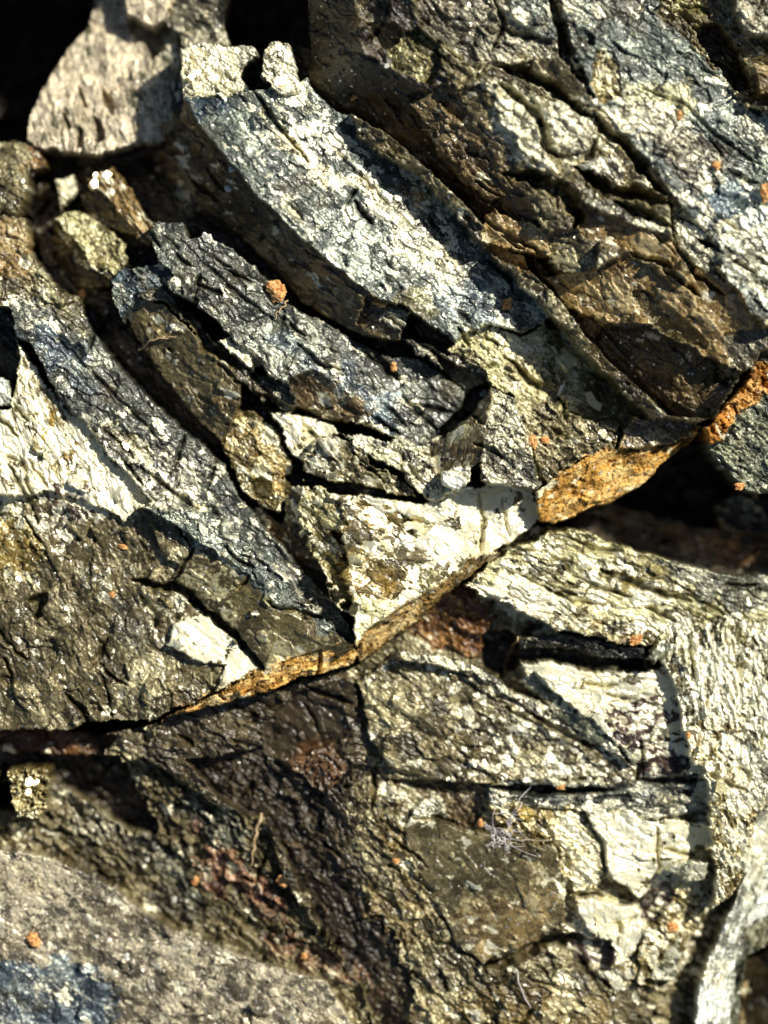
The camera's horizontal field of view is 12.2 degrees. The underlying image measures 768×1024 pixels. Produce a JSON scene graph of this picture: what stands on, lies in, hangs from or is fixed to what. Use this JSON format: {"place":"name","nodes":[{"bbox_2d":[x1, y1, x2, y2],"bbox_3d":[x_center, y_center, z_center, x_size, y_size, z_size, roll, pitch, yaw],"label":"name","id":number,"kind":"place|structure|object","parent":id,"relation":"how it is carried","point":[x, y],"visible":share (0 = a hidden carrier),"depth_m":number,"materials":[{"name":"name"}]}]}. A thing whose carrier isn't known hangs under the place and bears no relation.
{"place":"outdoors","nodes":[
{"label":"outdoors","id":0,"kind":"place"},
{"bbox_2d":[0,0,767,1010],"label":"rock bed","id":1,"kind":"object","parent":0,"point":[684,484],"visible":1,"depth_m":0.29,"materials":[{"name":"stone"}]},
{"bbox_2d":[0,765,372,1023],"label":"speckled stone","id":2,"kind":"object","parent":1,"relation":"on","point":[200,952],"visible":1,"depth_m":0.28,"materials":[{"name":"grey stone"}]},
{"bbox_2d":[123,953,129,959],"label":"metal grain","id":3,"kind":"object","parent":2,"relation":"on","point":[126,956],"visible":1,"depth_m":0.28},
{"bbox_2d":[191,876,199,885],"bbox_3d":[-0.015,0.029,0.285,0.001,0.001,0.001,0,90,0],"label":"rust grain","id":4,"kind":"object","parent":2,"relation":"on","point":[195,881],"visible":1,"depth_m":0.28},
{"bbox_2d":[301,952,307,959],"bbox_3d":[-0.006,0.035,0.284,0.001,0.001,0.001,0,90,0],"label":"rust grain","id":5,"kind":"object","parent":2,"relation":"on","point":[304,955],"visible":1,"depth_m":0.28},
{"bbox_2d":[0,41,719,731],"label":"bladed crystal mass","id":6,"kind":"object","parent":1,"relation":"on","point":[306,481],"visible":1,"depth_m":0.28,"materials":[{"name":"stone"}]},
{"bbox_2d":[0,140,52,221],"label":"rusty knob","id":7,"kind":"object","parent":6,"relation":"on","point":[19,161],"visible":1,"depth_m":0.28,"materials":[{"name":"brown stone"}]},
{"bbox_2d":[78,289,85,297],"bbox_3d":[-0.024,-0.017,0.285,0.001,0.001,0.001,0,90,0],"label":"rust grain","id":8,"kind":"object","parent":6,"relation":"on","point":[81,293],"visible":1,"depth_m":0.28},
{"bbox_2d":[109,591,115,597],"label":"rust grain","id":9,"kind":"object","parent":6,"relation":"on","point":[112,594],"visible":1,"depth_m":0.28},
{"bbox_2d":[121,442,128,451],"bbox_3d":[-0.020,-0.005,0.281,0.001,0.001,0.001,0,90,0],"label":"crystal glint","id":10,"kind":"object","parent":6,"relation":"on","point":[125,446],"visible":1,"depth_m":0.28,"materials":[{"name":"stone"}]},
{"bbox_2d":[27,0,231,160],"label":"rounded stone","id":11,"kind":"object","parent":6,"relation":"on","point":[113,87],"visible":1,"depth_m":0.29,"materials":[{"name":"grey stone"}]},
{"bbox_2d":[138,336,176,350],"bbox_3d":[-0.018,-0.013,0.282,0.003,0.002,0.001,0,90,0],"label":"pale thread","id":12,"kind":"object","parent":6,"relation":"on","point":[145,345],"visible":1,"depth_m":0.28},
{"bbox_2d":[185,69,200,81],"bbox_3d":[-0.015,-0.034,0.280,0.001,0.001,0.001,0,90,0],"label":"crystal glint","id":13,"kind":"object","parent":6,"relation":"on","point":[190,77],"visible":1,"depth_m":0.28,"materials":[{"name":"stone"}]},
{"bbox_2d":[224,185,231,191],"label":"metal grain","id":14,"kind":"object","parent":6,"relation":"on","point":[228,188],"visible":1,"depth_m":0.28},
{"bbox_2d":[277,46,281,56],"bbox_3d":[-0.008,-0.036,0.280,0.001,0.001,0.001,0,90,0],"label":"crystal glint","id":15,"kind":"object","parent":6,"relation":"on","point":[279,49],"visible":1,"depth_m":0.28,"materials":[{"name":"stone"}]},
{"bbox_2d":[275,299,288,318],"bbox_3d":[-0.008,-0.016,0.282,0.001,0.003,0.002,0,90,0],"label":"pale thread","id":16,"kind":"object","parent":6,"relation":"on","point":[287,300],"visible":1,"depth_m":0.28},
{"bbox_2d":[388,234,394,239],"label":"metal grain","id":17,"kind":"object","parent":6,"relation":"on","point":[390,236],"visible":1,"depth_m":0.28},
{"bbox_2d":[402,283,408,289],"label":"metal grain","id":18,"kind":"object","parent":6,"relation":"on","point":[405,285],"visible":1,"depth_m":0.28},
{"bbox_2d":[480,390,485,396],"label":"metal grain","id":19,"kind":"object","parent":6,"relation":"on","point":[482,393],"visible":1,"depth_m":0.28},
{"bbox_2d":[0,502,767,1023],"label":"block","id":20,"kind":"structure","parent":1,"relation":"on","point":[430,746],"depth_m":0.28,"materials":[{"name":"stone"}]},
{"bbox_2d":[251,813,262,865],"bbox_3d":[-0.010,0.026,0.284,0.001,0.001,0.004,0,90,0],"label":"pale thread","id":21,"kind":"object","parent":20,"relation":"on","point":[256,828],"visible":1,"depth_m":0.28},
{"bbox_2d":[276,875,287,887],"bbox_3d":[-0.008,0.029,0.283,0.001,0.001,0.001,0,90,0],"label":"rust grain","id":22,"kind":"object","parent":20,"relation":"on","point":[280,881],"visible":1,"depth_m":0.28},
{"bbox_2d":[392,858,399,864],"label":"rust grain","id":23,"kind":"object","parent":20,"relation":"on","point":[395,861],"visible":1,"depth_m":0.28},
{"bbox_2d":[504,636,518,672],"bbox_3d":[0.010,0.011,0.285,0.001,0.005,0.003,0,90,0],"label":"pale thread","id":24,"kind":"object","parent":20,"relation":"on","point":[516,641],"visible":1,"depth_m":0.29},
{"bbox_2d":[556,784,564,789],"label":"rust grain","id":25,"kind":"object","parent":20,"relation":"on","point":[561,786],"visible":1,"depth_m":0.28},
{"bbox_2d":[642,790,648,796],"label":"metal grain","id":26,"kind":"object","parent":20,"relation":"on","point":[645,793],"visible":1,"depth_m":0.28},
{"bbox_2d":[667,921,678,932],"bbox_3d":[0.023,0.033,0.284,0.001,0.001,0.001,0,90,0],"label":"rust grain","id":27,"kind":"object","parent":20,"relation":"on","point":[672,926],"visible":1,"depth_m":0.28},
{"bbox_2d":[308,0,767,423],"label":"block","id":28,"kind":"structure","parent":1,"relation":"on","point":[612,240],"depth_m":0.28,"materials":[{"name":"stone"}]},
{"bbox_2d":[351,94,357,100],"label":"rust grain","id":29,"kind":"object","parent":28,"relation":"on","point":[353,97],"visible":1,"depth_m":0.28},
{"bbox_2d":[677,109,681,120],"bbox_3d":[0.023,-0.031,0.277,0.001,0.001,0.001,0,90,0],"label":"rust grain","id":30,"kind":"object","parent":28,"relation":"on","point":[679,115],"visible":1,"depth_m":0.28},
{"bbox_2d":[659,0,767,106],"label":"corner stone","id":31,"kind":"object","parent":28,"relation":"on","point":[728,39],"visible":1,"depth_m":0.28,"materials":[{"name":"stone"}]},
{"bbox_2d":[712,161,720,169],"bbox_3d":[0.026,-0.027,0.277,0.001,0.001,0.001,0,90,0],"label":"rust grain","id":32,"kind":"object","parent":28,"relation":"on","point":[716,165],"visible":1,"depth_m":0.28},
{"bbox_2d":[759,183,767,203],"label":"rust grain","id":33,"kind":"object","parent":28,"relation":"on","point":[763,191],"visible":1,"depth_m":0.28},
{"bbox_2d":[693,808,767,1023],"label":"silver striated slab","id":34,"kind":"structure","parent":1,"relation":"on","point":[743,933],"depth_m":0.28,"materials":[{"name":"grey stone"}]},
{"bbox_2d":[698,351,767,534],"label":"rust crusted stone","id":35,"kind":"object","parent":1,"relation":"on","point":[736,444],"visible":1,"depth_m":0.28,"materials":[{"name":"grey stone"}]},
{"bbox_2d":[734,483,744,490],"bbox_3d":[0.028,-0.002,0.280,0.001,0.001,0.001,0,90,0],"label":"rust grain","id":36,"kind":"object","parent":1,"relation":"on","point":[739,486],"visible":1,"depth_m":0.28},
{"bbox_2d":[737,948,767,1023],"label":"ochre pebble","id":37,"kind":"object","parent":1,"relation":"on","point":[753,997],"visible":1,"depth_m":0.29,"materials":[{"name":"brown stone"}]},
{"bbox_2d":[585,391,601,411],"bbox_3d":[0.017,-0.009,0.282,0.002,0.001,0.002,0,92,-8],"label":"gold flake","id":38,"kind":"object","parent":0,"point":[593,402],"visible":1,"depth_m":0.28,"materials":[{"name":"stone"}]}
]}

